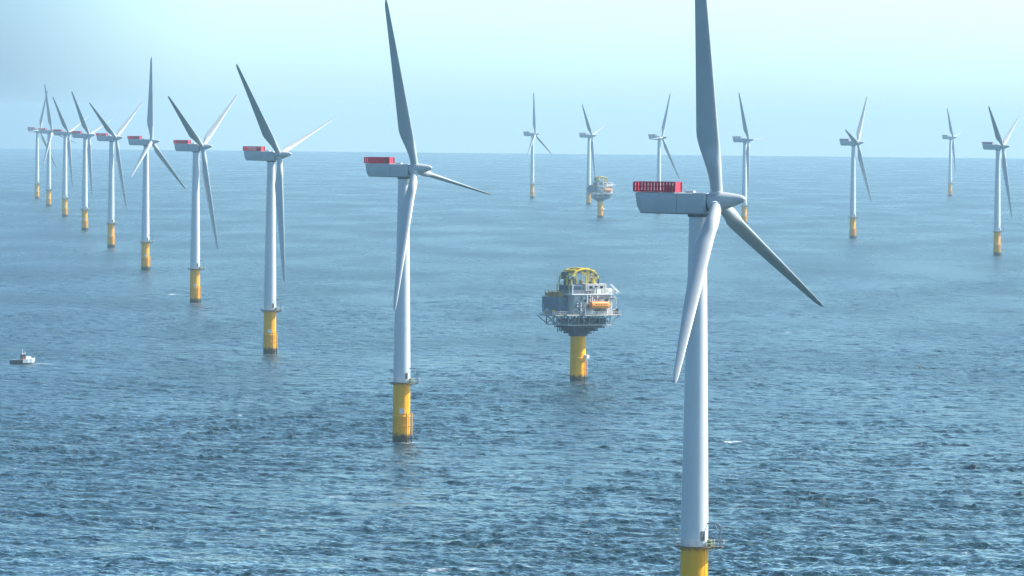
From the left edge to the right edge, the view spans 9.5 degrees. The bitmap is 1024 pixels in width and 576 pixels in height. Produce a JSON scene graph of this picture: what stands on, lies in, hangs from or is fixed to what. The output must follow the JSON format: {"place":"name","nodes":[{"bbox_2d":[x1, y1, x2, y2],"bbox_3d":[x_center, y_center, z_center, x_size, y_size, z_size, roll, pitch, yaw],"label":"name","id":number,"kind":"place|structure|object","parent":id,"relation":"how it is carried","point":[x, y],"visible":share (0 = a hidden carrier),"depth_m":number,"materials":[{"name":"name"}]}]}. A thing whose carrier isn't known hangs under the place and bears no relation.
{"place":"outdoors","nodes":[
{"label":"outdoors","id":0,"kind":"place"},
{"bbox_2d":[0,148,1023,575],"bbox_3d":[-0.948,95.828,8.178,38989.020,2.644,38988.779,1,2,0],"label":"sea","id":1,"kind":"structure","parent":0,"point":[866,418],"depth_m":2341.31,"materials":[{"name":"liquid"}]},
{"bbox_2d":[10,349,34,363],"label":"workboat","id":2,"kind":"object","parent":1,"relation":"on","point":[24,358],"visible":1,"depth_m":2410.39,"materials":[{"name":"white metal"}]},
{"bbox_2d":[27,90,55,198],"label":"wind turbine","id":3,"kind":"object","parent":1,"relation":"in","point":[37,184],"visible":0.81,"depth_m":7353.95,"materials":[{"name":"white paint"}]},
{"bbox_2d":[38,85,74,205],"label":"wind turbine","id":4,"kind":"object","parent":1,"relation":"in","point":[48,155],"visible":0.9,"depth_m":6726.89,"materials":[{"name":"white paint"}]},
{"bbox_2d":[53,97,89,216],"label":"wind turbine","id":5,"kind":"object","parent":1,"relation":"in","point":[66,147],"visible":0.91,"depth_m":6024.59,"materials":[{"name":"white paint"}]},
{"bbox_2d":[71,92,112,230],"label":"wind turbine","id":6,"kind":"object","parent":1,"relation":"in","point":[86,152],"visible":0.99,"depth_m":5300.25,"materials":[{"name":"white paint"}]},
{"bbox_2d":[89,102,142,247],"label":"wind turbine","id":7,"kind":"object","parent":1,"relation":"in","point":[111,223],"visible":1,"depth_m":4604.18,"materials":[{"name":"white paint"}]},
{"bbox_2d":[127,57,185,269],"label":"wind turbine","id":8,"kind":"object","parent":1,"relation":"in","point":[147,144],"visible":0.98,"depth_m":3922.79,"materials":[{"name":"white paint"}]},
{"bbox_2d":[168,94,237,302],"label":"wind turbine","id":9,"kind":"object","parent":1,"relation":"in","point":[194,267],"visible":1,"depth_m":3229.32,"materials":[{"name":"white paint"}]},
{"bbox_2d":[236,64,335,354],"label":"wind turbine","id":10,"kind":"object","parent":1,"relation":"in","point":[274,188],"visible":0.98,"depth_m":2534.14,"materials":[{"name":"white paint"}]},
{"bbox_2d":[364,0,491,442],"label":"wind turbine","id":11,"kind":"object","parent":1,"relation":"in","point":[402,381],"visible":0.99,"depth_m":1844.97,"materials":[{"name":"white paint"}]},
{"bbox_2d":[523,93,550,197],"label":"wind turbine","id":12,"kind":"object","parent":1,"relation":"in","point":[531,147],"visible":0.99,"depth_m":7888.86,"materials":[{"name":"white paint"}]},
{"bbox_2d":[537,267,621,381],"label":"offshore substation","id":13,"kind":"object","parent":1,"relation":"in","point":[572,297],"visible":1,"depth_m":2289.78,"materials":[{"name":"yellow paint"}]},
{"bbox_2d":[589,301,609,308],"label":"lifeboat","id":14,"kind":"object","parent":13,"relation":"hanging from","point":[599,305],"visible":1,"depth_m":2285.75,"materials":[{"name":"orange plastic"}]},
{"bbox_2d":[579,104,604,204],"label":"wind turbine","id":15,"kind":"object","parent":1,"relation":"in","point":[590,151],"visible":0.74,"depth_m":7325.32,"materials":[{"name":"white paint"}]},
{"bbox_2d":[586,176,615,217],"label":"offshore substation","id":16,"kind":"object","parent":1,"relation":"in","point":[598,187],"visible":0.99,"depth_m":6285.91,"materials":[{"name":"metal"}]},
{"bbox_2d":[647,93,679,189],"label":"wind turbine","id":17,"kind":"object","parent":1,"relation":"in","point":[656,137],"visible":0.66,"depth_m":6635.69,"materials":[{"name":"white paint"}]},
{"bbox_2d":[633,0,822,575],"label":"wind turbine","id":18,"kind":"object","parent":1,"relation":"in","point":[704,211],"visible":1,"depth_m":1139.63,"materials":[{"name":"white paint"}]},
{"bbox_2d":[732,94,763,224],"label":"wind turbine","id":19,"kind":"object","parent":1,"relation":"in","point":[746,162],"visible":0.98,"depth_m":5966.11,"materials":[{"name":"white paint"}]},
{"bbox_2d":[839,97,870,237],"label":"wind turbine","id":20,"kind":"object","parent":1,"relation":"in","point":[853,142],"visible":1,"depth_m":5285.65,"materials":[{"name":"white paint"}]},
{"bbox_2d":[942,108,962,195],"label":"wind turbine","id":21,"kind":"object","parent":1,"relation":"in","point":[951,150],"visible":1,"depth_m":8582.10,"materials":[{"name":"white paint"}]},
{"bbox_2d":[982,106,1019,255],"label":"wind turbine","id":22,"kind":"object","parent":1,"relation":"in","point":[997,231],"visible":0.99,"depth_m":4634.40,"materials":[{"name":"white paint"}]},
{"bbox_2d":[0,0,1023,158],"label":"sky","id":23,"kind":"structure","parent":0,"point":[803,73],"materials":[{"name":"blue"}]}
]}

